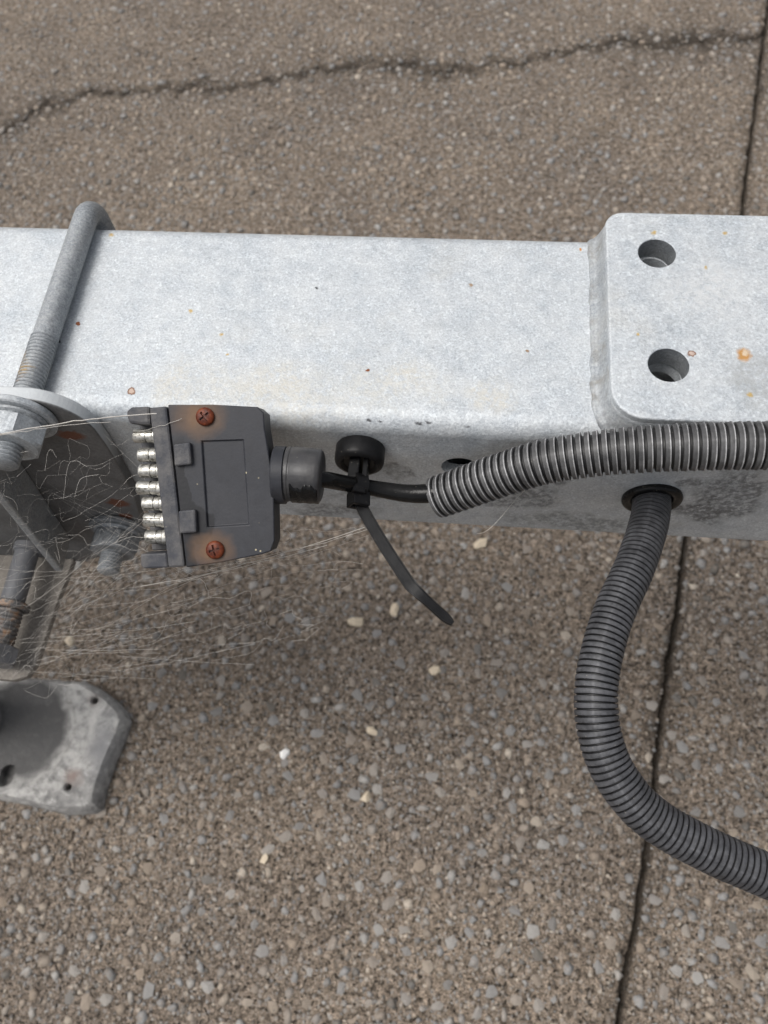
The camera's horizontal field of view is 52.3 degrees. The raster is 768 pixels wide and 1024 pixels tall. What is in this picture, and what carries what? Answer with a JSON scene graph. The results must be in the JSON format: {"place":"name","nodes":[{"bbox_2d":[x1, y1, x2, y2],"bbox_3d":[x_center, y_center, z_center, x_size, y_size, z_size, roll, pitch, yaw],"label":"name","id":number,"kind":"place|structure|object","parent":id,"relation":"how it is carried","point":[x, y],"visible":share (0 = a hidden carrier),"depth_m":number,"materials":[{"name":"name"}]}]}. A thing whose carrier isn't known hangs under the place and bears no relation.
{"place":"outdoors","nodes":[
{"label":"outdoors","id":0,"kind":"place"},
{"bbox_2d":[0,0,767,1023],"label":"pavement","id":1,"kind":"structure","parent":0,"point":[372,796],"depth_m":0.68,"materials":[{"name":"concrete"}]},
{"bbox_2d":[0,678,131,815],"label":"support leg","id":2,"kind":"object","parent":1,"relation":"on","point":[62,746],"visible":0.98,"depth_m":0.65,"materials":[{"name":"metal"}]},
{"bbox_2d":[0,386,143,681],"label":"clamp bracket","id":3,"kind":"object","parent":2,"relation":"attached to","point":[24,490],"visible":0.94,"depth_m":0.36,"materials":[{"name":"grey metal"}]},
{"bbox_2d":[0,540,41,668],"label":"clamp bolt","id":4,"kind":"object","parent":3,"relation":"attached to","point":[23,554],"visible":0.96,"depth_m":0.41,"materials":[{"name":"metal"}]},
{"bbox_2d":[0,413,524,697],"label":"cobweb","id":5,"kind":"object","parent":3,"relation":"attached to","point":[134,572],"visible":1,"depth_m":0.34,"materials":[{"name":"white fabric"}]},
{"bbox_2d":[0,213,767,540],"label":"trailer drawbar","id":6,"kind":"object","parent":3,"relation":"attached to","point":[422,361],"visible":0.85,"depth_m":0.31,"materials":[{"name":"silver metal"}]},
{"bbox_2d":[0,201,146,575],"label":"bolt","id":7,"kind":"object","parent":6,"relation":"attached to","point":[89,218],"visible":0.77,"depth_m":0.31,"materials":[{"name":"silver metal"}]},
{"bbox_2d":[127,405,325,567],"bbox_3d":[-0.059,-0.008,0.289,0.072,0.022,0.061,3,93,3],"label":"trailer plug","id":8,"kind":"object","parent":6,"relation":"attached to","point":[220,483],"visible":1,"depth_m":0.28,"materials":[{"name":"grey plastic"}]},
{"bbox_2d":[334,435,453,625],"bbox_3d":[0.001,0.006,0.295,0.022,0.021,0.082,-19,65,-6],"label":"cable tie","id":9,"kind":"object","parent":6,"relation":"attached to","point":[360,458],"visible":1,"depth_m":0.30,"materials":[{"name":"black plastic"}]},
{"bbox_2d":[426,420,767,517],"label":"corrugated conduit","id":10,"kind":"object","parent":6,"relation":"attached to","point":[721,446],"visible":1,"depth_m":0.27,"materials":[{"name":"grey plastic"}]},
{"bbox_2d":[322,471,433,502],"bbox_3d":[0.014,-0.012,0.297,0.084,0.028,0.010,-4,64,1],"label":"electrical cable","id":11,"kind":"object","parent":10,"relation":"attached to","point":[412,493],"visible":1,"depth_m":0.30,"materials":[{"name":"black rubber"}]},
{"bbox_2d":[621,484,683,510],"bbox_3d":[0.112,-0.007,0.328,0.025,0.025,0.007,3,65,5],"label":"rubber grommet","id":12,"kind":"object","parent":6,"relation":"attached to","point":[673,492],"visible":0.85,"depth_m":0.32,"materials":[{"name":"black rubber"}]},
{"bbox_2d":[574,492,767,899],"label":"corrugated conduit","id":13,"kind":"object","parent":6,"relation":"attached to","point":[640,806],"visible":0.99,"depth_m":0.27,"materials":[{"name":"grey plastic"}]}
]}

